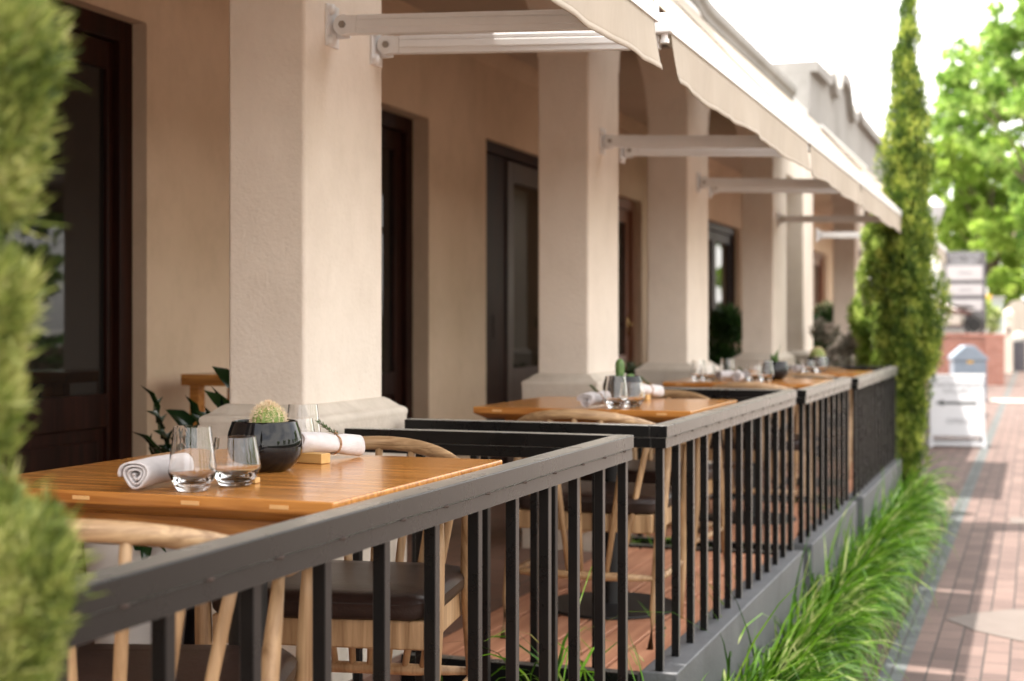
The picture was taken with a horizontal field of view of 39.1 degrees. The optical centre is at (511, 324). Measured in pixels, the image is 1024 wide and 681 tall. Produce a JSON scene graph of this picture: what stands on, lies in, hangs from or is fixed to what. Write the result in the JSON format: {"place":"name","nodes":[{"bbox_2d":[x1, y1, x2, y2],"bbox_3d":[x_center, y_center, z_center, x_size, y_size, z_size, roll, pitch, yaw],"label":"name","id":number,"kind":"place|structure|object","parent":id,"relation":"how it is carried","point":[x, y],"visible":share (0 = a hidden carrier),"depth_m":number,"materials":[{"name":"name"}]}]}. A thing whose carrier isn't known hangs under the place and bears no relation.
{"place":"outdoors","nodes":[
{"label":"outdoors","id":0,"kind":"place"},
{"bbox_2d":[710,0,1023,299],"label":"sky","id":1,"kind":"structure","parent":0,"point":[851,37],"materials":[{"name":"white"}]},
{"bbox_2d":[842,371,1023,680],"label":"pavement","id":2,"kind":"structure","parent":0,"point":[984,567],"depth_m":9.55,"materials":[{"name":"brick"}]},
{"bbox_2d":[84,405,919,680],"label":"verandah floor","id":3,"kind":"structure","parent":2,"relation":"on","point":[498,530],"depth_m":6.47,"materials":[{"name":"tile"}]},
{"bbox_2d":[83,543,186,643],"bbox_3d":[-1.090,0.785,4.380,0.400,0.511,0.394,0,0,-26],"label":"potted plant","id":4,"kind":"object","parent":3,"relation":"on","point":[140,634],"visible":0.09,"depth_m":4.26,"materials":[{"name":"plant"}]},
{"bbox_2d":[131,366,228,643],"bbox_3d":[-0.984,0.542,4.657,0.439,0.996,0.550,0,0,20],"label":"potted plant","id":5,"kind":"object","parent":3,"relation":"on","point":[184,417],"visible":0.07,"depth_m":4.62,"materials":[{"name":"green plant"}]},
{"bbox_2d":[181,372,228,424],"bbox_3d":[-1.061,0.618,5.739,0.370,0.845,0.360,0,0,20],"label":"chair","id":6,"kind":"object","parent":3,"relation":"on","point":[197,383],"visible":0.12,"depth_m":5.63,"materials":[{"name":"brown wood"}]},
{"bbox_2d":[0,0,796,680],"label":"arcaded building","id":7,"kind":"structure","parent":3,"relation":"on","point":[280,202],"depth_m":6.02,"materials":[{"name":"plaster"},{"name":"cream plaster"},{"name":"pale stone"}]},
{"bbox_2d":[0,0,131,575],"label":"door","id":8,"kind":"structure","parent":7,"relation":"in","point":[83,375],"depth_m":5.50,"materials":[{"name":"brown wood"}]},
{"bbox_2d":[381,109,412,456],"bbox_3d":[-0.816,-0.075,7.831,0.090,2.230,1.160,0,0,20],"label":"door","id":9,"kind":"structure","parent":7,"relation":"in","point":[396,130],"depth_m":8.22,"materials":[{"name":"brown wood"}]},
{"bbox_2d":[325,0,662,69],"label":"awning","id":10,"kind":"object","parent":7,"relation":"attached to","point":[629,24],"visible":1,"depth_m":4.00,"materials":[{"name":"beige fabric"}]},
{"bbox_2d":[486,140,537,463],"bbox_3d":[0.044,-0.075,10.032,0.120,2.230,1.715,0,0,20],"label":"door","id":11,"kind":"structure","parent":7,"relation":"in","point":[511,174],"depth_m":9.80,"materials":[{"name":"brown wood"}]},
{"bbox_2d":[370,0,810,170],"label":"awning","id":12,"kind":"object","parent":7,"relation":"attached to","point":[712,74],"visible":0.98,"depth_m":4.71,"materials":[{"name":"beige fabric"}]},
{"bbox_2d":[618,197,634,369],"bbox_3d":[0.856,-0.025,12.272,0.124,2.130,1.250,0,0,20],"label":"door","id":13,"kind":"structure","parent":7,"relation":"in","point":[626,208],"depth_m":12.70,"materials":[{"name":"red wood"}]},
{"bbox_2d":[619,0,863,206],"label":"awning","id":14,"kind":"object","parent":7,"relation":"attached to","point":[831,168],"visible":0.87,"depth_m":7.62,"materials":[{"name":"beige fabric"}]},
{"bbox_2d":[708,32,901,233],"bbox_3d":[2.187,-1.290,10.295,0.972,1.183,3.100,0,0,20],"label":"awning","id":15,"kind":"object","parent":7,"relation":"attached to","point":[879,206],"visible":0.84,"depth_m":9.93,"materials":[{"name":"beige fabric"}]},
{"bbox_2d":[624,360,642,374],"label":"potted fern","id":16,"kind":"object","parent":3,"relation":"on","point":[630,369],"visible":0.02,"depth_m":11.01,"materials":[{"name":"green plant"}]},
{"bbox_2d":[636,381,654,459],"bbox_3d":[0.836,0.671,7.973,0.548,0.768,0.570,0,0,18],"label":"dining chair","id":17,"kind":"object","parent":3,"relation":"on","point":[653,448],"visible":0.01,"depth_m":7.78,"materials":[{"name":"brown wood"}]},
{"bbox_2d":[708,300,741,365],"bbox_3d":[1.917,0.413,12.870,0.515,1.255,0.484,0,0,20],"label":"potted bush","id":18,"kind":"object","parent":3,"relation":"on","point":[725,323],"visible":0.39,"depth_m":12.76,"materials":[{"name":"green plant"}]},
{"bbox_2d":[643,60,889,406],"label":"gabled building","id":19,"kind":"structure","parent":3,"relation":"on","point":[820,270],"depth_m":15.87,"materials":[{"name":"beige paint"}]},
{"bbox_2d":[708,221,734,350],"bbox_3d":[2.251,-0.045,16.154,0.090,2.170,2.100,0,0,20],"label":"door","id":20,"kind":"structure","parent":19,"relation":"in","point":[721,239],"depth_m":16.54,"materials":[{"name":"brown wood"}]},
{"bbox_2d":[813,252,823,306],"bbox_3d":[4.867,-0.065,23.343,0.090,2.210,2.000,0,0,20],"label":"door","id":21,"kind":"structure","parent":19,"relation":"in","point":[818,259],"depth_m":23.92,"materials":[{"name":"red wood"}]},
{"bbox_2d":[816,124,946,263],"bbox_3d":[3.960,-1.290,15.162,0.974,1.184,3.820,0,0,20],"label":"awning","id":22,"kind":"object","parent":19,"relation":"attached to","point":[941,250],"visible":0.38,"depth_m":14.01,"materials":[{"name":"beige fabric"}]},
{"bbox_2d":[813,300,832,355],"bbox_3d":[4.374,0.352,20.059,1.035,1.396,1.313,0,0,20],"label":"flowering bush","id":23,"kind":"object","parent":3,"relation":"on","point":[824,309],"visible":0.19,"depth_m":19.65,"materials":[{"name":"green plant"}]},
{"bbox_2d":[641,550,802,680],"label":"deck kerb","id":24,"kind":"structure","parent":2,"relation":"on","point":[701,657],"depth_m":5.14,"materials":[{"name":"grey paint"}]},
{"bbox_2d":[405,388,796,671],"bbox_3d":[0.476,0.662,5.501,0.843,0.731,2.436,0,0,20],"label":"railing","id":25,"kind":"object","parent":24,"relation":"on","point":[746,409],"visible":0.84,"depth_m":4.79,"materials":[{"name":"grey metal"}]},
{"bbox_2d":[793,500,856,598],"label":"deck kerb","id":26,"kind":"structure","parent":2,"relation":"on","point":[816,545],"depth_m":7.27,"materials":[{"name":"grey paint"}]},
{"bbox_2d":[638,376,851,542],"bbox_3d":[1.291,0.674,7.740,0.843,0.731,1.770,0,0,20],"label":"railing","id":27,"kind":"object","parent":26,"relation":"on","point":[813,394],"visible":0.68,"depth_m":7.39,"materials":[{"name":"grey metal"}]},
{"bbox_2d":[808,316,860,456],"bbox_3d":[2.908,0.758,12.667,0.643,1.688,0.695,0,0,20],"label":"shrub","id":28,"kind":"object","parent":2,"relation":"on","point":[848,344],"visible":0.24,"depth_m":12.56,"materials":[{"name":"green plant"}]},
{"bbox_2d":[845,214,887,365],"bbox_3d":[3.105,0.287,12.272,0.555,2.628,0.564,0,0,1],"label":"shrub","id":29,"kind":"object","parent":2,"relation":"on","point":[865,352],"visible":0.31,"depth_m":12.23,"materials":[{"name":"green plant"}]},
{"bbox_2d":[849,459,900,539],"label":"deck kerb","id":30,"kind":"structure","parent":2,"relation":"on","point":[866,497],"depth_m":9.52,"materials":[{"name":"grey paint"}]},
{"bbox_2d":[788,365,896,496],"bbox_3d":[2.161,0.693,10.132,0.843,0.731,2.620,0,0,20],"label":"railing","id":31,"kind":"object","parent":30,"relation":"on","point":[873,423],"visible":0.69,"depth_m":9.78,"materials":[{"name":"grey metal"}]},
{"bbox_2d":[863,248,948,333],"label":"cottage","id":32,"kind":"structure","parent":2,"relation":"on","point":[941,264],"depth_m":45.96,"materials":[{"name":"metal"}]},
{"bbox_2d":[926,196,944,373],"bbox_3d":[10.560,-0.800,36.000,0.520,4.800,0.520,0,0,20],"label":"street lamp","id":33,"kind":"object","parent":2,"relation":"on","point":[938,205],"visible":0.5,"depth_m":35.84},
{"bbox_2d":[877,371,1017,680],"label":"sett strip","id":34,"kind":"object","parent":2,"relation":"on","point":[910,638],"visible":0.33,"depth_m":8.97,"materials":[{"name":"grey stone"}]},
{"bbox_2d":[927,374,985,447],"bbox_3d":[5.829,1.128,18.896,0.720,0.950,0.545,0,0,13],"label":"sandwich board","id":35,"kind":"object","parent":2,"relation":"on","point":[957,408],"visible":0.94,"depth_m":18.77,"materials":[{"name":"grey"}]},
{"bbox_2d":[943,251,988,333],"bbox_3d":[12.464,-0.200,39.561,1.220,3.600,0.200,0,0,16],"label":"directory sign","id":36,"kind":"object","parent":2,"relation":"on","point":[965,271],"visible":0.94,"depth_m":39.48,"materials":[{"name":"grey"}]},
{"bbox_2d":[927,334,1006,384],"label":"brick wall","id":37,"kind":"structure","parent":2,"relation":"on","point":[991,347],"depth_m":37.77,"materials":[{"name":"red brick"}]},
{"bbox_2d":[948,345,987,401],"bbox_3d":[9.500,1.020,30.000,0.720,1.160,0.580,0,0,8],"label":"utility box","id":38,"kind":"object","parent":2,"relation":"on","point":[967,359],"visible":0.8,"depth_m":29.73,"materials":[{"name":"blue metal"}]},
{"bbox_2d":[956,364,983,373],"label":"door panel","id":39,"kind":"structure","parent":38,"relation":"in","point":[960,368],"depth_m":29.73,"materials":[{"name":"metal"}]},
{"bbox_2d":[925,125,1023,310],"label":"street tree","id":40,"kind":"object","parent":2,"relation":"on","point":[974,215],"visible":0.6,"depth_m":57.31,"materials":[{"name":"green plant"}]},
{"bbox_2d":[929,0,1023,282],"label":"street tree","id":41,"kind":"object","parent":2,"relation":"on","point":[992,99],"visible":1,"depth_m":52.45,"materials":[{"name":"green plant"}]},
{"bbox_2d":[946,609,1023,640],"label":"slate inlay","id":42,"kind":"object","parent":2,"relation":"on","point":[1007,623],"visible":1,"depth_m":7.71,"materials":[{"name":"beige stone"}]},
{"bbox_2d":[986,287,990,308],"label":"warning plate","id":43,"kind":"object","parent":2,"relation":"on","point":[988,296],"visible":0.25,"depth_m":42.98,"materials":[{"name":"yellow metal"}]},
{"bbox_2d":[954,184,1023,303],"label":"street tree","id":44,"kind":"object","parent":2,"relation":"on","point":[1007,207],"visible":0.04,"depth_m":66.28,"materials":[{"name":"green plant"}]},
{"bbox_2d":[990,399,1023,401],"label":"pale paving band","id":45,"kind":"object","parent":2,"relation":"on","point":[1006,400],"visible":1,"depth_m":30.12,"materials":[{"name":"stone"}]},
{"bbox_2d":[1004,308,1013,372],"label":"gate post","id":46,"kind":"object","parent":2,"relation":"on","point":[1008,320],"visible":0.86,"depth_m":46.87,"materials":[{"name":"beige paint"}]},
{"bbox_2d":[1005,300,1023,332],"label":"arched wall","id":47,"kind":"structure","parent":2,"relation":"on","point":[1016,307],"depth_m":53.00,"materials":[{"name":"beige paint"}]},
{"bbox_2d":[1010,517,1023,523],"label":"slate inlay","id":48,"kind":"object","parent":2,"relation":"on","point":[1017,520],"visible":1,"depth_m":11.71,"materials":[{"name":"beige stone"}]},
{"bbox_2d":[1013,331,1023,370],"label":"litter bin","id":49,"kind":"object","parent":2,"relation":"on","point":[1018,350],"visible":0.82,"depth_m":48.80,"materials":[{"name":"grey plastic"}]},
{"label":"planting strip","id":50,"kind":"structure","parent":2,"relation":"on","visible":0},
{"bbox_2d":[0,0,108,680],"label":"cypress","id":51,"kind":"object","parent":50,"relation":"on","point":[38,556],"visible":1,"depth_m":1.30,"materials":[{"name":"green plant"}]},
{"bbox_2d":[558,452,970,680],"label":"grass strip","id":52,"kind":"object","parent":50,"relation":"on","point":[827,632],"depth_m":6.76,"materials":[{"name":"green plant"}]},
{"bbox_2d":[863,0,954,491],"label":"cypress","id":53,"kind":"object","parent":50,"relation":"on","point":[910,320],"visible":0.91,"depth_m":11.37,"materials":[{"name":"green plant"}]},
{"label":"planting bed","id":54,"kind":"structure","parent":2,"relation":"on","visible":0},
{"bbox_2d":[411,567,703,680],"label":"grass tufts","id":55,"kind":"object","parent":54,"relation":"on","point":[561,660],"visible":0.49,"depth_m":4.13,"materials":[{"name":"green plant"}]},
{"bbox_2d":[401,543,771,680],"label":"deck end beam","id":56,"kind":"structure","parent":54,"relation":"on","point":[497,664],"depth_m":4.38,"materials":[{"name":"grey"}]},
{"bbox_2d":[442,547,771,670],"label":"deck","id":57,"kind":"structure","parent":56,"relation":"on","point":[639,563],"depth_m":4.99,"materials":[{"name":"brown wood"}]},
{"bbox_2d":[500,409,685,649],"bbox_3d":[0.285,0.659,4.918,0.570,0.768,0.548,0,0,19],"label":"dining chair","id":58,"kind":"object","parent":57,"relation":"on","point":[641,507],"visible":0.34,"depth_m":4.74,"materials":[{"name":"brown wood"}]},
{"bbox_2d":[473,396,736,619],"bbox_3d":[0.364,0.665,5.299,0.780,0.750,0.791,0,0,20],"label":"dining table","id":59,"kind":"object","parent":57,"relation":"on","point":[656,410],"visible":0.44,"depth_m":5.15,"materials":[{"name":"brown wood"}]},
{"bbox_2d":[577,384,605,406],"bbox_3d":[0.288,0.247,5.056,0.061,0.080,0.196,0,0,24],"label":"rolled napkin","id":60,"kind":"object","parent":59,"relation":"on","point":[589,399],"visible":0.92,"depth_m":4.99,"materials":[{"name":"grey fabric"}]},
{"bbox_2d":[604,375,627,408],"bbox_3d":[0.358,0.234,4.967,0.084,0.112,0.084,0,0,-11],"label":"drinking glass","id":61,"kind":"object","parent":59,"relation":"on","point":[615,395],"visible":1,"depth_m":4.94,"materials":[{"name":"white"}]},
{"bbox_2d":[603,359,642,390],"bbox_3d":[0.411,0.208,5.331,0.150,0.163,0.150,0,0,20],"label":"potted cactus","id":62,"kind":"object","parent":59,"relation":"on","point":[619,369],"visible":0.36,"depth_m":5.32,"materials":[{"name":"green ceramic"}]},
{"bbox_2d":[624,382,644,407],"bbox_3d":[0.419,0.246,5.025,0.091,0.087,0.091,0,0,-1],"label":"drinking glass","id":63,"kind":"object","parent":59,"relation":"on","point":[636,394],"visible":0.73,"depth_m":4.99,"materials":[{"name":"white"}]},
{"bbox_2d":[645,394,649,399],"bbox_3d":[0.486,0.279,5.516,0.085,0.021,0.030,0,0,32],"label":"napkin rest","id":64,"kind":"object","parent":59,"relation":"on","point":[647,396],"visible":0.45,"depth_m":5.49,"materials":[{"name":"brown wood"}]},
{"bbox_2d":[641,377,663,396],"bbox_3d":[0.516,0.240,5.583,0.058,0.078,0.196,0,-5,40],"label":"rolled napkin","id":65,"kind":"object","parent":59,"relation":"on","point":[654,390],"visible":0.62,"depth_m":5.59,"materials":[{"name":"grey fabric"}]},
{"bbox_2d":[567,390,723,575],"bbox_3d":[0.560,0.659,5.831,0.570,0.768,0.548,0,0,23],"label":"dining chair","id":66,"kind":"object","parent":57,"relation":"on","point":[649,471],"visible":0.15,"depth_m":5.78,"materials":[{"name":"brown wood"}]},
{"bbox_2d":[630,527,708,544],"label":"grass tufts","id":67,"kind":"object","parent":54,"relation":"on","point":[653,539],"visible":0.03,"depth_m":6.89,"materials":[{"name":"green plant"}]},
{"bbox_2d":[632,496,834,550],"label":"deck end beam","id":68,"kind":"structure","parent":54,"relation":"on","point":[645,538],"depth_m":7.00,"materials":[{"name":"brown wood"}]},
{"bbox_2d":[643,499,823,543],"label":"deck","id":69,"kind":"structure","parent":68,"relation":"on","point":[795,529],"depth_m":7.45,"materials":[{"name":"brown wood"}]},
{"bbox_2d":[663,377,833,524],"bbox_3d":[1.290,0.677,7.783,0.780,0.750,0.791,0,0,20],"label":"dining table","id":70,"kind":"object","parent":69,"relation":"on","point":[796,383],"visible":0.33,"depth_m":7.59,"materials":[{"name":"brown wood"}]},
{"bbox_2d":[691,360,704,380],"bbox_3d":[0.994,0.246,7.673,0.084,0.112,0.084,0,0,-29],"label":"drinking glass","id":71,"kind":"object","parent":70,"relation":"on","point":[695,368],"visible":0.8,"depth_m":7.64,"materials":[{"name":"white"}]},
{"bbox_2d":[699,365,715,380],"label":"drinking glass","id":72,"kind":"object","parent":70,"relation":"on","point":[707,372],"visible":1,"depth_m":7.57,"materials":[{"name":"white"}]},
{"bbox_2d":[720,359,733,370],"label":"drinking glass","id":73,"kind":"object","parent":70,"relation":"on","point":[725,363],"visible":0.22,"depth_m":7.90,"materials":[{"name":"white"}]},
{"bbox_2d":[716,366,744,379],"bbox_3d":[1.179,0.259,7.756,0.186,0.080,0.061,0,0,-30],"label":"rolled napkin","id":74,"kind":"object","parent":70,"relation":"on","point":[723,375],"visible":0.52,"depth_m":7.71,"materials":[{"name":"grey fabric"}]},
{"bbox_2d":[730,366,746,380],"bbox_3d":[1.207,0.259,7.595,0.061,0.080,0.186,0,0,26],"label":"rolled napkin","id":75,"kind":"object","parent":70,"relation":"on","point":[738,376],"visible":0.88,"depth_m":7.53,"materials":[{"name":"grey fabric"}]},
{"bbox_2d":[745,365,761,381],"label":"drinking glass","id":76,"kind":"object","parent":70,"relation":"on","point":[753,373],"visible":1,"depth_m":7.55,"materials":[{"name":"white"}]},
{"bbox_2d":[759,360,773,380],"bbox_3d":[1.342,0.246,7.620,0.084,0.112,0.084,0,0,29],"label":"drinking glass","id":77,"kind":"object","parent":70,"relation":"on","point":[766,366],"visible":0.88,"depth_m":7.59,"materials":[{"name":"white"}]},
{"bbox_2d":[770,345,788,379],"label":"potted cactus","id":78,"kind":"object","parent":70,"relation":"on","point":[780,370],"visible":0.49,"depth_m":7.82,"materials":[{"name":"black ceramic"}]},
{"bbox_2d":[697,382,811,535],"bbox_3d":[1.254,0.671,7.417,0.570,0.768,0.548,0,0,18],"label":"dining chair","id":79,"kind":"object","parent":69,"relation":"on","point":[748,385],"visible":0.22,"depth_m":7.22,"materials":[{"name":"brown wood"}]},
{"bbox_2d":[708,376,804,515],"bbox_3d":[1.406,0.671,8.248,0.569,0.768,0.548,0,0,20],"label":"dining chair","id":80,"kind":"object","parent":69,"relation":"on","point":[795,431],"visible":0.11,"depth_m":7.93,"materials":[{"name":"brown wood"}]},
{"bbox_2d":[732,493,839,500],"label":"deck end beam","id":81,"kind":"structure","parent":54,"relation":"on","point":[796,496],"depth_m":8.90,"materials":[{"name":"brown wood"}]},
{"bbox_2d":[743,462,851,496],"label":"deck","id":82,"kind":"structure","parent":81,"relation":"on","point":[850,485],"depth_m":9.74,"materials":[{"name":"brown wood"}]},
{"bbox_2d":[770,373,851,467],"bbox_3d":[1.942,0.689,9.316,0.570,0.768,0.548,0,0,22],"label":"dining chair","id":83,"kind":"object","parent":82,"relation":"on","point":[850,404],"visible":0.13,"depth_m":9.09,"materials":[{"name":"brown wood"}]},
{"bbox_2d":[771,369,872,485],"bbox_3d":[2.004,0.695,9.747,0.780,0.750,0.791,0,0,20],"label":"dining table","id":84,"kind":"object","parent":82,"relation":"on","point":[845,373],"visible":0.1,"depth_m":9.55,"materials":[{"name":"brown wood"}]},
{"bbox_2d":[790,361,801,371],"bbox_3d":[1.894,0.277,9.548,0.061,0.080,0.186,0,0,25],"label":"rolled napkin","id":85,"kind":"object","parent":84,"relation":"on","point":[795,368],"visible":0.91,"depth_m":9.48,"materials":[{"name":"grey fabric"}]},
{"bbox_2d":[800,359,813,372],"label":"drinking glass","id":86,"kind":"object","parent":84,"relation":"on","point":[807,366],"visible":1,"depth_m":9.47,"materials":[{"name":"white"}]},
{"bbox_2d":[807,346,828,370],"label":"potted cactus","id":87,"kind":"object","parent":84,"relation":"on","point":[816,351],"visible":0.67,"depth_m":9.78,"materials":[{"name":"green plant"}]},
{"bbox_2d":[814,356,825,372],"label":"drinking glass","id":88,"kind":"object","parent":84,"relation":"on","point":[819,364],"visible":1,"depth_m":9.51,"materials":[{"name":"white"}]},
{"bbox_2d":[817,366,851,479],"bbox_3d":[2.174,0.689,10.214,0.570,0.768,0.548,0,0,19],"label":"dining chair","id":89,"kind":"object","parent":82,"relation":"on","point":[834,368],"visible":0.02,"depth_m":10.28,"materials":[{"name":"brown wood"}]},
{"bbox_2d":[936,291,985,333],"bbox_3d":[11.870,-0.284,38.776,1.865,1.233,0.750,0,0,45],"label":"car","id":90,"kind":"object","parent":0,"point":[960,312],"visible":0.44,"depth_m":38.45,"materials":[{"name":"metal"}]},
{"bbox_2d":[986,297,1002,333],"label":"flowering shrub","id":91,"kind":"object","parent":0,"point":[993,316],"visible":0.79,"depth_m":41.34,"materials":[{"name":"green plant"}]},
{"bbox_2d":[991,297,1004,333],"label":"garden wall","id":92,"kind":"structure","parent":0,"point":[998,302],"depth_m":43.94,"materials":[{"name":"concrete"}]},
{"label":"road","id":93,"kind":"structure","parent":0,"visible":0},
{"bbox_2d":[1010,234,1023,260],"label":"street tree","id":94,"kind":"object","parent":93,"relation":"on","point":[1019,256],"visible":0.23,"depth_m":58.16,"materials":[{"name":"green plant"}]},
{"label":"deck","id":95,"kind":"structure","parent":0,"visible":0},
{"bbox_2d":[3,518,311,680],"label":"dining chair","id":96,"kind":"object","parent":95,"relation":"on","point":[121,658],"visible":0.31,"depth_m":2.22,"materials":[{"name":"brown wood"}]},
{"bbox_2d":[4,452,501,646],"bbox_3d":[-0.522,0.665,2.844,0.780,0.750,0.791,0,0,20],"label":"dining table","id":97,"kind":"object","parent":95,"relation":"on","point":[296,490],"visible":0.37,"depth_m":2.54,"materials":[{"name":"brown wood"}]},
{"bbox_2d":[118,454,170,488],"bbox_3d":[-0.635,0.261,2.579,0.061,0.051,0.175,0,0,16],"label":"rolled napkin","id":98,"kind":"object","parent":97,"relation":"on","point":[142,473],"visible":0.73,"depth_m":2.51,"materials":[{"name":"grey fabric"}]},
{"bbox_2d":[168,425,216,491],"bbox_3d":[-0.556,0.234,2.506,0.084,0.112,0.084,0,0,38],"label":"drinking glass","id":99,"kind":"object","parent":97,"relation":"on","point":[192,466],"visible":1,"depth_m":2.48,"materials":[{"name":"white"}]},
{"bbox_2d":[214,435,260,486],"bbox_3d":[-0.497,0.246,2.588,0.091,0.087,0.091,0,0,28],"label":"drinking glass","id":100,"kind":"object","parent":97,"relation":"on","point":[238,462],"visible":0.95,"depth_m":2.55,"materials":[{"name":"white"}]},
{"bbox_2d":[252,477,259,483],"bbox_3d":[-0.488,0.284,2.631,0.050,0.010,0.024,0,0,12],"label":"napkin rest","id":101,"kind":"object","parent":97,"relation":"on","point":[257,480],"visible":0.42,"depth_m":2.62,"materials":[{"name":"brown wood"}]},
{"bbox_2d":[227,399,302,472],"bbox_3d":[-0.490,0.218,2.855,0.150,0.144,0.150,0,0,20],"label":"potted cactus","id":102,"kind":"object","parent":97,"relation":"on","point":[274,431],"visible":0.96,"depth_m":2.81,"materials":[{"name":"black ceramic"}]},
{"bbox_2d":[285,417,314,431],"bbox_3d":[-0.466,0.246,3.105,0.091,0.087,0.091,0,0,10],"label":"drinking glass","id":103,"kind":"object","parent":97,"relation":"on","point":[306,424],"visible":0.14,"depth_m":3.08,"materials":[{"name":"white"}]},
{"bbox_2d":[287,403,320,431],"bbox_3d":[-0.465,0.234,3.204,0.084,0.112,0.084,0,0,-4],"label":"drinking glass","id":104,"kind":"object","parent":97,"relation":"on","point":[304,410],"visible":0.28,"depth_m":3.18,"materials":[{"name":"clear glass"}]},
{"bbox_2d":[297,452,329,463],"bbox_3d":[-0.422,0.279,3.014,0.085,0.021,0.030,0,0,32],"label":"napkin rest","id":105,"kind":"object","parent":97,"relation":"on","point":[316,457],"visible":0.65,"depth_m":2.99,"materials":[{"name":"brown wood"}]},
{"bbox_2d":[301,419,364,455],"bbox_3d":[-0.396,0.240,3.082,0.058,0.078,0.196,0,-6,37],"label":"rolled napkin","id":106,"kind":"object","parent":97,"relation":"on","point":[345,444],"visible":0.94,"depth_m":3.07,"materials":[{"name":"grey fabric"}]},
{"bbox_2d":[194,436,467,680],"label":"dining chair","id":107,"kind":"object","parent":95,"relation":"on","point":[352,606],"visible":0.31,"depth_m":3.10,"materials":[{"name":"brown wood"}]},
{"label":"deck kerb","id":108,"kind":"structure","parent":0,"visible":0},
{"bbox_2d":[49,427,633,680],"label":"railing","id":109,"kind":"object","parent":108,"relation":"on","point":[159,591],"visible":0.91,"depth_m":2.63,"materials":[{"name":"grey metal"}]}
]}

